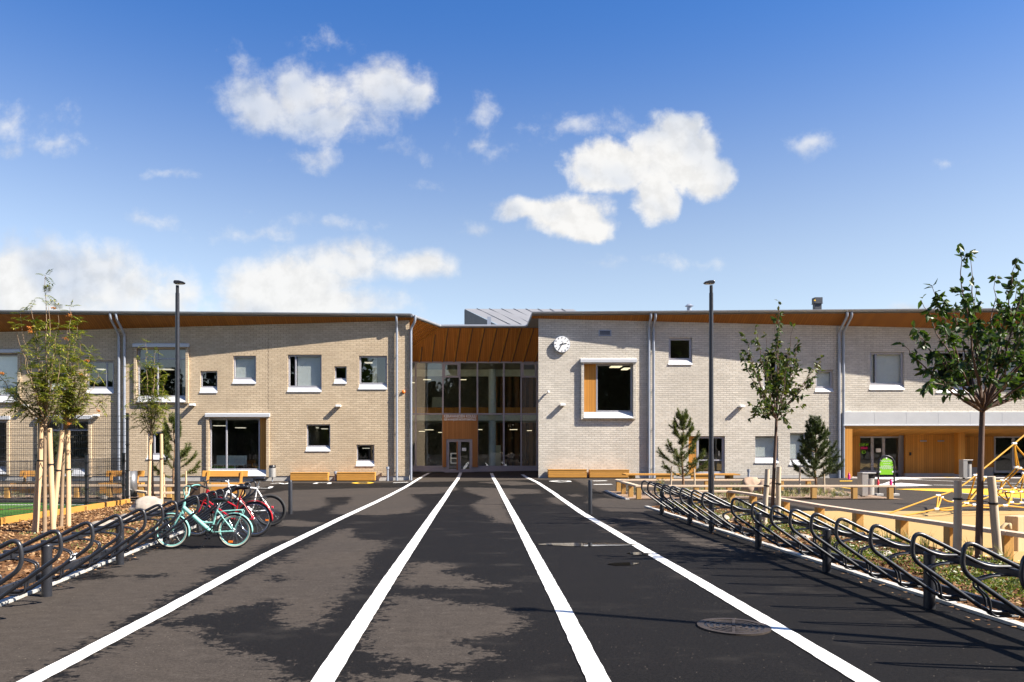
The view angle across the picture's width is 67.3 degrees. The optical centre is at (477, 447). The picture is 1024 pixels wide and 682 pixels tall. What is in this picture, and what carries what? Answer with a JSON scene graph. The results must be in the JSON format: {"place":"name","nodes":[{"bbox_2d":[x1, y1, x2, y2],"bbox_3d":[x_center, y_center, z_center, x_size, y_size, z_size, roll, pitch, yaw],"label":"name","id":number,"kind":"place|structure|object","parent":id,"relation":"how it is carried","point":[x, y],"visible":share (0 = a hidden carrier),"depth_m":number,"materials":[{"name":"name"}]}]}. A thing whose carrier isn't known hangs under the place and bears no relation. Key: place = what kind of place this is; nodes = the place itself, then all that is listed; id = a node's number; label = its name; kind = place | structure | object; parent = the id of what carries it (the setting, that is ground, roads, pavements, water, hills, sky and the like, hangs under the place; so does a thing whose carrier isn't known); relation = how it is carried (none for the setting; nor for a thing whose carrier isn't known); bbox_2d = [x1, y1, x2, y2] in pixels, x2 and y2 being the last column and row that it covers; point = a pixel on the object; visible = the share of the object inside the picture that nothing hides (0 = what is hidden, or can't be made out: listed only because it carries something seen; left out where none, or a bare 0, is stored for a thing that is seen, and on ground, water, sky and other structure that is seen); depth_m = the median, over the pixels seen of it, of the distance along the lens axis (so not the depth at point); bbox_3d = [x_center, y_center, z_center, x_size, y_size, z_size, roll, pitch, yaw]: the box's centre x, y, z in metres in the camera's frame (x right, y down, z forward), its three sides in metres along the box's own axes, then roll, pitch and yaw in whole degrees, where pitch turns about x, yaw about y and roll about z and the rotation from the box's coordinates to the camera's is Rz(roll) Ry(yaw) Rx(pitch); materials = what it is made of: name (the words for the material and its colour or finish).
{"place":"outdoors","nodes":[
{"label":"outdoors","id":0,"kind":"place"},
{"bbox_2d":[0,503,84,516],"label":"sports pitch","id":1,"kind":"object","parent":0,"point":[48,508],"visible":0.3,"depth_m":21.02,"materials":[{"name":"green plant"}]},
{"bbox_2d":[0,471,1023,681],"bbox_3d":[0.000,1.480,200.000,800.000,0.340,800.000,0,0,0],"label":"asphalt","id":2,"kind":"structure","parent":0,"point":[467,598],"depth_m":8.19,"materials":[{"name":"grey asphalt"}]},
{"bbox_2d":[12,471,48,494],"bbox_3d":[-15.115,1.220,26.269,1.387,0.860,0.538,0,0,0],"label":"park bench","id":3,"kind":"object","parent":2,"relation":"on","point":[25,483],"visible":0.31,"depth_m":26.03,"materials":[{"name":"wood"}]},
{"bbox_2d":[0,453,125,516],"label":"fence","id":4,"kind":"object","parent":2,"relation":"on","point":[94,480],"visible":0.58,"depth_m":20.55,"materials":[{"name":"metal"}]},
{"bbox_2d":[0,413,129,502],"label":"fence","id":5,"kind":"object","parent":2,"relation":"on","point":[127,444],"visible":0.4,"depth_m":22.98,"materials":[{"name":"metal"}]},
{"bbox_2d":[0,499,129,524],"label":"timber edging","id":6,"kind":"object","parent":2,"relation":"on","point":[12,519],"visible":0.42,"depth_m":19.41,"materials":[{"name":"beige wood"}]},
{"bbox_2d":[0,500,178,599],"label":"bike rack","id":7,"kind":"object","parent":2,"relation":"on","point":[43,574],"visible":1,"depth_m":8.76,"materials":[{"name":"metal"}]},
{"bbox_2d":[0,502,203,599],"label":"mulch bed","id":8,"kind":"object","parent":2,"relation":"on","point":[24,567],"visible":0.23,"depth_m":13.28,"materials":[{"name":"brown wood"}]},
{"bbox_2d":[31,423,42,532],"bbox_3d":[-8.146,0.582,14.329,0.355,2.146,0.161,0,0,20],"label":"tree stake","id":9,"kind":"object","parent":8,"relation":"on","point":[37,497],"visible":0.8,"depth_m":14.30,"materials":[{"name":"beige wood"}]},
{"bbox_2d":[0,269,78,533],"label":"rowan tree","id":10,"kind":"object","parent":8,"relation":"on","point":[42,401],"visible":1,"depth_m":14.16,"materials":[{"name":"green plant"}]},
{"bbox_2d":[47,428,55,529],"bbox_3d":[-8.012,0.640,14.445,0.165,2.023,0.477,0,0,-27],"label":"tree stake","id":11,"kind":"object","parent":8,"relation":"on","point":[50,469],"visible":0.89,"depth_m":14.56,"materials":[{"name":"beige wood"}]},
{"bbox_2d":[54,430,63,519],"bbox_3d":[-8.442,0.651,15.424,0.235,2.009,0.280,0,0,-40],"label":"tree stake","id":12,"kind":"object","parent":8,"relation":"on","point":[59,462],"visible":0.81,"depth_m":15.37,"materials":[{"name":"beige wood"}]},
{"bbox_2d":[65,430,70,526],"bbox_3d":[-8.369,0.641,15.668,0.109,2.017,0.173,0,0,13],"label":"tree stake","id":13,"kind":"object","parent":8,"relation":"on","point":[68,482],"visible":0.9,"depth_m":15.66,"materials":[{"name":"beige wood"}]},
{"bbox_2d":[48,301,112,526],"bbox_3d":[-8.126,-0.600,15.637,1.176,4.702,2.043,0,0,-35],"label":"rowan tree","id":14,"kind":"object","parent":8,"relation":"on","point":[71,411],"visible":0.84,"depth_m":15.36,"materials":[{"name":"green plant"}]},
{"bbox_2d":[0,502,203,553],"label":"ground cover","id":15,"kind":"object","parent":8,"relation":"on","point":[150,527],"visible":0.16,"depth_m":13.94,"materials":[{"name":"brown plant"}]},
{"bbox_2d":[128,496,162,510],"bbox_3d":[-8.365,1.442,19.415,0.891,0.458,0.632,0,0,0],"label":"boulder","id":16,"kind":"object","parent":8,"relation":"on","point":[145,502],"visible":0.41,"depth_m":19.24,"materials":[{"name":"stone"}]},
{"bbox_2d":[120,338,173,495],"bbox_3d":[-9.220,-0.679,21.454,1.807,4.859,1.869,0,0,0],"label":"rowan tree","id":17,"kind":"object","parent":8,"relation":"on","point":[151,413],"visible":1,"depth_m":21.56,"materials":[{"name":"green plant"}]},
{"bbox_2d":[147,435,151,495],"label":"tree stake","id":18,"kind":"object","parent":8,"relation":"on","point":[149,465],"visible":0.91,"depth_m":21.26,"materials":[{"name":"beige wood"}]},
{"bbox_2d":[153,434,162,498],"bbox_3d":[-8.910,0.632,21.429,0.334,2.036,0.106,0,0,15],"label":"tree stake","id":19,"kind":"object","parent":8,"relation":"on","point":[161,466],"visible":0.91,"depth_m":21.36,"materials":[{"name":"beige wood"}]},
{"bbox_2d":[173,280,185,502],"bbox_3d":[-7.831,-1.372,20.198,0.267,6.045,0.164,0,0,0],"label":"street lamp","id":20,"kind":"object","parent":8,"relation":"on","point":[177,496],"visible":0.89,"depth_m":20.15,"materials":[{"name":"metal"}]},
{"bbox_2d":[0,505,219,606],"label":"kerb","id":21,"kind":"structure","parent":2,"relation":"on","point":[7,600],"depth_m":10.05,"materials":[{"name":"concrete"}]},
{"bbox_2d":[0,494,233,498],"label":"planting soil","id":22,"kind":"structure","parent":2,"relation":"on","point":[72,496],"depth_m":25.30,"materials":[{"name":"brown soil"}]},
{"bbox_2d":[52,431,72,483],"bbox_3d":[-14.149,0.551,25.646,1.033,2.312,1.090,0,0,37],"label":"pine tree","id":23,"kind":"object","parent":22,"relation":"on","point":[55,439],"visible":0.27,"depth_m":25.64,"materials":[{"name":"green plant"}]},
{"bbox_2d":[0,485,243,498],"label":"rail fence","id":24,"kind":"object","parent":22,"relation":"on","point":[169,488],"visible":0.24,"depth_m":24.77,"materials":[{"name":"wood"}]},
{"bbox_2d":[153,412,200,491],"bbox_3d":[-9.958,0.227,25.590,1.425,2.952,1.697,0,0,27],"label":"pine tree","id":25,"kind":"object","parent":22,"relation":"on","point":[166,432],"visible":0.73,"depth_m":25.48,"materials":[{"name":"green plant"}]},
{"bbox_2d":[104,471,144,494],"bbox_3d":[-12.133,1.220,26.269,1.387,0.860,0.538,0,0,0],"label":"park bench","id":26,"kind":"object","parent":2,"relation":"on","point":[140,473],"visible":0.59,"depth_m":26.40,"materials":[{"name":"orange wood"}]},
{"bbox_2d":[125,471,136,498],"bbox_3d":[-10.893,1.196,24.053,0.434,0.947,0.430,0,0,0],"label":"litter bin","id":27,"kind":"object","parent":2,"relation":"on","point":[132,482],"visible":0.58,"depth_m":23.97,"materials":[{"name":"metal"}]},
{"bbox_2d":[135,490,187,499],"bbox_3d":[-9.756,1.540,23.445,2.765,0.421,0.766,0,0,25],"label":"rail fence","id":28,"kind":"object","parent":2,"relation":"on","point":[145,492],"visible":0.2,"depth_m":23.07,"materials":[{"name":"beige wood"}]},
{"bbox_2d":[135,481,256,544],"bbox_3d":[-5.275,1.205,15.248,0.953,0.891,6.442,0,0,-7],"label":"bike rack","id":29,"kind":"object","parent":2,"relation":"on","point":[190,500],"visible":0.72,"depth_m":13.63,"materials":[{"name":"metal"}]},
{"bbox_2d":[154,484,253,547],"bbox_3d":[-4.493,1.129,12.621,1.607,1.041,0.558,0,0,-3],"label":"bicycle","id":30,"kind":"object","parent":2,"relation":"on","point":[210,531],"visible":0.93,"depth_m":12.60,"materials":[{"name":"metal"}]},
{"bbox_2d":[17,473,428,681],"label":"painted line","id":31,"kind":"object","parent":2,"relation":"on","point":[46,672],"visible":1,"depth_m":7.61,"materials":[{"name":"paint"}]},
{"bbox_2d":[202,471,247,495],"bbox_3d":[-8.693,1.220,26.269,1.647,0.860,0.538,0,0,0],"label":"park bench","id":32,"kind":"object","parent":2,"relation":"on","point":[240,474],"visible":0.42,"depth_m":26.45,"materials":[{"name":"wood"}]},
{"bbox_2d":[180,479,273,535],"bbox_3d":[-4.671,1.120,14.300,1.767,1.060,0.614,0,0,2],"label":"bicycle","id":33,"kind":"object","parent":2,"relation":"on","point":[203,503],"visible":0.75,"depth_m":14.27,"materials":[{"name":"metal"}]},
{"bbox_2d":[204,477,285,525],"bbox_3d":[-4.882,1.131,16.150,1.710,1.038,0.614,0,0,-4],"label":"bicycle","id":34,"kind":"object","parent":2,"relation":"on","point":[255,507],"visible":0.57,"depth_m":16.15,"materials":[{"name":"metal"}]},
{"bbox_2d":[288,480,291,513],"bbox_3d":[-4.651,1.252,19.112,0.104,0.895,0.104,0,0,0],"label":"bollard","id":35,"kind":"object","parent":2,"relation":"on","point":[289,496],"visible":0.87,"depth_m":19.07,"materials":[{"name":"metal"}]},
{"bbox_2d":[290,472,329,480],"bbox_3d":[-8.234,1.433,37.817,1.850,0.434,0.464,0,0,0],"label":"box bench","id":36,"kind":"object","parent":2,"relation":"on","point":[309,476],"visible":0.98,"depth_m":37.60,"materials":[{"name":"orange wood"}]},
{"bbox_2d":[337,472,375,480],"bbox_3d":[-5.941,1.427,37.817,1.875,0.447,0.464,0,0,0],"label":"box bench","id":37,"kind":"object","parent":2,"relation":"on","point":[356,478],"visible":1,"depth_m":37.60,"materials":[{"name":"orange wood"}]},
{"bbox_2d":[311,472,461,681],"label":"painted line","id":38,"kind":"object","parent":2,"relation":"on","point":[332,666],"visible":1,"depth_m":7.56,"materials":[{"name":"paint"}]},
{"bbox_2d":[0,297,1023,480],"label":"school building","id":39,"kind":"structure","parent":2,"relation":"on","point":[262,391],"depth_m":38.10,"materials":[{"name":"beige brick"}]},
{"bbox_2d":[0,416,9,473],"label":"window","id":40,"kind":"structure","parent":39,"relation":"in","point":[2,419],"depth_m":38.03,"materials":[{"name":"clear glass"}]},
{"bbox_2d":[0,349,21,402],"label":"window","id":41,"kind":"structure","parent":39,"relation":"in","point":[10,359],"depth_m":38.32,"materials":[{"name":"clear glass"}]},
{"bbox_2d":[37,415,91,476],"bbox_3d":[-20.447,-0.082,38.110,2.728,3.079,0.340,0,0,0],"label":"window","id":42,"kind":"structure","parent":39,"relation":"in","point":[84,418],"depth_m":38.01,"materials":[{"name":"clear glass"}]},
{"bbox_2d":[86,361,113,393],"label":"window","id":43,"kind":"structure","parent":39,"relation":"in","point":[102,390],"depth_m":38.19,"materials":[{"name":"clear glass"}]},
{"bbox_2d":[146,431,167,459],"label":"window","id":44,"kind":"structure","parent":39,"relation":"in","point":[156,456],"depth_m":38.19,"materials":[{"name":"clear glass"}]},
{"bbox_2d":[132,343,189,402],"bbox_3d":[-15.646,-3.689,38.110,2.778,2.977,0.340,0,0,0],"label":"window","id":45,"kind":"structure","parent":39,"relation":"in","point":[183,398],"depth_m":38.01,"materials":[{"name":"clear glass"}]},
{"bbox_2d":[199,371,217,392],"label":"window","id":46,"kind":"structure","parent":39,"relation":"in","point":[204,389],"depth_m":38.19,"materials":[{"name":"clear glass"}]},
{"bbox_2d":[205,413,269,476],"bbox_3d":[-11.862,-0.133,38.110,3.185,3.180,0.340,0,0,0],"label":"window","id":47,"kind":"structure","parent":39,"relation":"in","point":[263,470],"depth_m":38.12,"materials":[{"name":"white glass"}]},
{"bbox_2d":[232,356,255,383],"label":"window","id":48,"kind":"structure","parent":39,"relation":"in","point":[244,366],"depth_m":38.32,"materials":[{"name":"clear glass"}]},
{"bbox_2d":[287,355,321,391],"bbox_3d":[-8.569,-3.688,38.196,1.718,1.862,0.261,0,0,0],"label":"window","id":49,"kind":"structure","parent":39,"relation":"in","point":[308,368],"depth_m":38.32,"materials":[{"name":"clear glass"}]},
{"bbox_2d":[305,424,329,451],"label":"window","id":50,"kind":"structure","parent":39,"relation":"in","point":[309,448],"depth_m":38.17,"materials":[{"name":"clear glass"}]},
{"bbox_2d":[334,367,346,383],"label":"window","id":51,"kind":"structure","parent":39,"relation":"in","point":[337,380],"depth_m":38.19,"materials":[{"name":"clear glass"}]},
{"bbox_2d":[356,445,373,465],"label":"window","id":52,"kind":"structure","parent":39,"relation":"in","point":[359,462],"depth_m":38.18,"materials":[{"name":"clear glass"}]},
{"bbox_2d":[358,356,386,389],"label":"window","id":53,"kind":"structure","parent":39,"relation":"in","point":[362,386],"depth_m":38.19,"materials":[{"name":"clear glass"}]},
{"bbox_2d":[448,440,458,470],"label":"door","id":54,"kind":"structure","parent":39,"relation":"in","point":[457,441],"depth_m":43.77,"materials":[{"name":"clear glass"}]},
{"bbox_2d":[459,440,470,470],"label":"door","id":55,"kind":"structure","parent":39,"relation":"in","point":[463,449],"depth_m":43.77,"materials":[{"name":"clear glass"}]},
{"bbox_2d":[553,336,569,352],"bbox_3d":[4.138,-5.050,37.519,0.810,0.810,0.158,0,0,0],"label":"wall clock","id":56,"kind":"object","parent":39,"relation":"attached to","point":[561,344],"depth_m":37.46,"materials":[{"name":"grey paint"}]},
{"bbox_2d":[580,359,636,418],"bbox_3d":[6.417,-2.877,37.615,2.746,2.967,0.410,0,0,0],"label":"window","id":57,"kind":"structure","parent":39,"relation":"in","point":[589,367],"depth_m":37.71,"materials":[{"name":"white glass"}]},
{"bbox_2d":[668,338,692,364],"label":"window","id":58,"kind":"structure","parent":39,"relation":"in","point":[672,361],"depth_m":37.69,"materials":[{"name":"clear glass"}]},
{"bbox_2d":[689,436,723,472],"bbox_3d":[11.233,0.378,37.672,1.822,1.901,0.215,0,0,0],"label":"window","id":59,"kind":"structure","parent":39,"relation":"in","point":[696,451],"depth_m":37.69,"materials":[{"name":"glass"}]},
{"bbox_2d":[755,436,778,462],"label":"window","id":60,"kind":"structure","parent":39,"relation":"in","point":[764,445],"depth_m":37.82,"materials":[{"name":"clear glass"}]},
{"bbox_2d":[789,433,813,464],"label":"window","id":61,"kind":"structure","parent":39,"relation":"in","point":[794,445],"depth_m":37.82,"materials":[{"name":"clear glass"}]},
{"bbox_2d":[815,370,833,391],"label":"window","id":62,"kind":"structure","parent":39,"relation":"in","point":[824,380],"depth_m":37.82,"materials":[{"name":"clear glass"}]},
{"bbox_2d":[860,436,871,471],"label":"door","id":63,"kind":"structure","parent":39,"relation":"in","point":[870,437],"depth_m":40.20,"materials":[{"name":"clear glass"}]},
{"bbox_2d":[872,436,883,472],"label":"door","id":64,"kind":"structure","parent":39,"relation":"in","point":[873,437],"depth_m":40.20,"materials":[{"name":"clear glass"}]},
{"bbox_2d":[869,352,904,389],"bbox_3d":[20.057,-3.752,37.696,1.721,1.863,0.261,0,0,0],"label":"window","id":65,"kind":"structure","parent":39,"relation":"in","point":[888,366],"depth_m":37.82,"materials":[{"name":"white glass"}]},
{"bbox_2d":[936,351,974,392],"bbox_3d":[23.466,-3.702,37.672,1.972,2.063,0.215,0,0,0],"label":"window","id":66,"kind":"structure","parent":39,"relation":"in","point":[962,352],"depth_m":37.69,"materials":[{"name":"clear glass"}]},
{"bbox_2d":[994,436,1012,472],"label":"door","id":67,"kind":"structure","parent":39,"relation":"in","point":[995,437],"depth_m":40.60,"materials":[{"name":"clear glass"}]},
{"bbox_2d":[490,473,610,681],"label":"painted line","id":68,"kind":"object","parent":2,"relation":"on","point":[592,668],"visible":1,"depth_m":7.58,"materials":[{"name":"paint"}]},
{"bbox_2d":[547,469,586,477],"bbox_3d":[4.365,1.266,37.317,1.875,0.429,0.464,0,0,0],"label":"box bench","id":69,"kind":"object","parent":2,"relation":"on","point":[567,473],"visible":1,"depth_m":37.10,"materials":[{"name":"brown wood"}]},
{"bbox_2d":[539,543,639,545],"bbox_3d":[1.885,1.641,13.046,1.779,0.001,0.452,0,0,0],"label":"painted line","id":70,"kind":"object","parent":2,"relation":"on","point":[586,544],"visible":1,"depth_m":13.03,"materials":[{"name":"white paint"}]},
{"bbox_2d":[588,480,591,513],"bbox_3d":[2.809,1.252,19.112,0.104,0.895,0.104,0,0,0],"label":"bollard","id":71,"kind":"object","parent":2,"relation":"on","point":[589,496],"visible":0.84,"depth_m":19.07,"materials":[{"name":"metal"}]},
{"bbox_2d":[589,470,628,477],"bbox_3d":[6.394,1.272,37.317,1.924,0.416,0.464,0,0,0],"label":"box bench","id":72,"kind":"object","parent":2,"relation":"on","point":[605,473],"visible":0.88,"depth_m":37.10,"materials":[{"name":"brown wood"}]},
{"bbox_2d":[641,480,757,535],"bbox_3d":[4.325,1.205,16.150,0.991,0.891,6.100,0,0,0],"label":"bike rack","id":73,"kind":"object","parent":2,"relation":"on","point":[689,513],"visible":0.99,"depth_m":15.05,"materials":[{"name":"metal"}]},
{"bbox_2d":[521,474,878,681],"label":"painted line","id":74,"kind":"object","parent":2,"relation":"on","point":[850,671],"visible":1,"depth_m":7.56,"materials":[{"name":"paint"}]},
{"bbox_2d":[697,618,771,635],"bbox_3d":[2.358,1.648,7.061,0.650,0.026,0.650,0,0,0],"label":"manhole cover","id":75,"kind":"object","parent":2,"relation":"on","point":[736,626],"visible":1,"depth_m":7.03,"materials":[{"name":"metal"}]},
{"bbox_2d":[610,490,898,498],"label":"planting soil","id":76,"kind":"structure","parent":2,"relation":"on","point":[644,496],"depth_m":25.44,"materials":[{"name":"brown soil"}]},
{"bbox_2d":[656,407,707,492],"bbox_3d":[7.194,0.131,26.591,1.672,3.130,1.803,0,0,-36],"label":"pine tree","id":77,"kind":"object","parent":76,"relation":"on","point":[682,418],"visible":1,"depth_m":26.45,"materials":[{"name":"green plant"}]},
{"bbox_2d":[627,487,849,497],"bbox_3d":[9.086,1.527,26.461,7.763,0.309,3.403,0,0,0],"label":"ground cover","id":78,"kind":"object","parent":76,"relation":"on","point":[790,488],"visible":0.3,"depth_m":25.69,"materials":[{"name":"brown plant"}]},
{"bbox_2d":[738,477,760,495],"bbox_3d":[9.419,1.333,26.444,0.824,0.670,0.610,0,0,42],"label":"boulder","id":79,"kind":"object","parent":76,"relation":"on","point":[751,481],"visible":0.38,"depth_m":26.31,"materials":[{"name":"stone"}]},
{"bbox_2d":[614,479,895,499],"bbox_3d":[9.191,1.454,26.425,8.311,0.592,3.920,0,0,0],"label":"rail fence","id":80,"kind":"object","parent":76,"relation":"on","point":[621,484],"visible":0.52,"depth_m":24.48,"materials":[{"name":"wood"}]},
{"bbox_2d":[657,484,861,496],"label":"grass tufts","id":81,"kind":"object","parent":76,"relation":"on","point":[787,494],"visible":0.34,"depth_m":25.77,"materials":[{"name":"green plant"}]},
{"bbox_2d":[789,414,844,493],"bbox_3d":[11.914,0.239,26.881,1.918,2.897,1.738,0,0,0],"label":"pine tree","id":82,"kind":"object","parent":76,"relation":"on","point":[814,427],"visible":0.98,"depth_m":26.75,"materials":[{"name":"green plant"}]},
{"bbox_2d":[644,506,1023,629],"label":"kerb","id":83,"kind":"structure","parent":2,"relation":"on","point":[982,613],"depth_m":9.54,"materials":[{"name":"concrete"}]},
{"bbox_2d":[651,504,1023,622],"bbox_3d":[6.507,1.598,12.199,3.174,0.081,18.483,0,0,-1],"label":"mulch bed","id":84,"kind":"object","parent":2,"relation":"on","point":[921,576],"visible":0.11,"depth_m":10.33,"materials":[{"name":"brown wood"}]},
{"bbox_2d":[703,280,714,506],"bbox_3d":[6.100,-1.372,20.198,0.267,6.045,0.164,0,0,0],"label":"street lamp","id":85,"kind":"object","parent":84,"relation":"on","point":[711,452],"visible":0.95,"depth_m":20.15,"materials":[{"name":"metal"}]},
{"bbox_2d":[762,469,771,524],"bbox_3d":[6.006,1.046,15.838,0.333,1.213,0.136,0,0,-28],"label":"tree stake","id":86,"kind":"object","parent":84,"relation":"on","point":[766,485],"visible":0.88,"depth_m":15.76,"materials":[{"name":"beige wood"}]},
{"bbox_2d":[775,467,781,522],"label":"tree stake","id":87,"kind":"object","parent":84,"relation":"on","point":[778,483],"visible":0.77,"depth_m":15.86,"materials":[{"name":"beige wood"}]},
{"bbox_2d":[739,299,824,522],"bbox_3d":[6.243,-0.747,15.979,2.104,4.999,1.798,0,0,0],"label":"cherry tree","id":88,"kind":"object","parent":84,"relation":"on","point":[774,387],"visible":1,"depth_m":15.95,"materials":[{"name":"green plant"}]},
{"bbox_2d":[670,501,1023,606],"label":"ground cover","id":89,"kind":"object","parent":84,"relation":"on","point":[999,580],"visible":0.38,"depth_m":9.88,"materials":[{"name":"green plant"}]},
{"bbox_2d":[728,497,1018,564],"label":"grass tufts","id":90,"kind":"object","parent":84,"relation":"on","point":[925,542],"visible":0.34,"depth_m":13.02,"materials":[{"name":"green plant"}]},
{"bbox_2d":[892,243,1023,559],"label":"cherry tree","id":91,"kind":"object","parent":84,"relation":"on","point":[983,402],"visible":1,"depth_m":10.54,"materials":[{"name":"green plant"}]},
{"bbox_2d":[953,480,975,553],"bbox_3d":[6.909,1.058,10.866,0.317,1.188,0.121,0,0,21],"label":"tree stake","id":92,"kind":"object","parent":84,"relation":"on","point":[957,523],"visible":0.86,"depth_m":10.86,"materials":[{"name":"brown wood"}]},
{"bbox_2d":[983,476,1001,560],"bbox_3d":[7.182,1.025,10.702,0.283,1.261,0.129,0,0,0],"label":"tree stake","id":93,"kind":"object","parent":84,"relation":"on","point":[993,502],"visible":0.92,"depth_m":10.66,"materials":[{"name":"beige wood"}]},
{"bbox_2d":[691,490,1023,560],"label":"rail fence","id":94,"kind":"object","parent":2,"relation":"on","point":[1007,536],"visible":0.69,"depth_m":13.41,"materials":[{"name":"beige wood"}]},
{"bbox_2d":[857,472,875,496],"bbox_3d":[12.886,1.244,25.408,0.457,0.852,0.359,0,0,0],"label":"litter bin","id":95,"kind":"object","parent":2,"relation":"on","point":[865,478],"visible":0.83,"depth_m":25.25,"materials":[{"name":"concrete"}]},
{"bbox_2d":[730,497,1023,617],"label":"bike rack","id":96,"kind":"object","parent":2,"relation":"on","point":[931,587],"visible":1,"depth_m":8.34,"materials":[{"name":"metal"}]},
{"bbox_2d":[874,455,898,495],"bbox_3d":[14.111,0.954,26.491,0.788,1.396,0.240,0,0,0],"label":"arch sign","id":97,"kind":"object","parent":2,"relation":"on","point":[887,466],"visible":0.91,"depth_m":26.48,"materials":[{"name":"green plastic"}]},
{"bbox_2d":[904,489,1023,497],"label":"yard marking","id":98,"kind":"object","parent":2,"relation":"on","point":[985,492],"visible":0.6,"depth_m":28.22,"materials":[{"name":"yellow paint"}]},
{"bbox_2d":[959,460,971,478],"bbox_3d":[23.302,1.036,36.608,0.464,0.941,0.364,0,0,0],"label":"litter bin","id":99,"kind":"object","parent":2,"relation":"on","point":[965,468],"visible":0.93,"depth_m":36.45,"materials":[{"name":"metal"}]},
{"bbox_2d":[0,0,1023,323],"label":"sky","id":100,"kind":"structure","parent":0,"point":[435,161],"materials":[{"name":"blue"}]},
{"bbox_2d":[622,473,739,478],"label":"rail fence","id":101,"kind":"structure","parent":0,"point":[697,475],"depth_m":35.23,"materials":[{"name":"brown wood"}]},
{"bbox_2d":[768,511,1023,562],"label":"playground surface","id":102,"kind":"object","parent":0,"point":[968,517],"visible":0.42,"depth_m":16.75,"materials":[{"name":"beige sand"}]},
{"bbox_2d":[887,435,1023,515],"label":"climbing net","id":103,"kind":"object","parent":102,"relation":"on","point":[966,502],"visible":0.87,"depth_m":19.51,"materials":[{"name":"fabric"}]},
{"bbox_2d":[1000,515,1023,550],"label":"timber post","id":104,"kind":"object","parent":102,"relation":"on","point":[1014,522],"visible":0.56,"depth_m":12.09,"materials":[{"name":"wood"}]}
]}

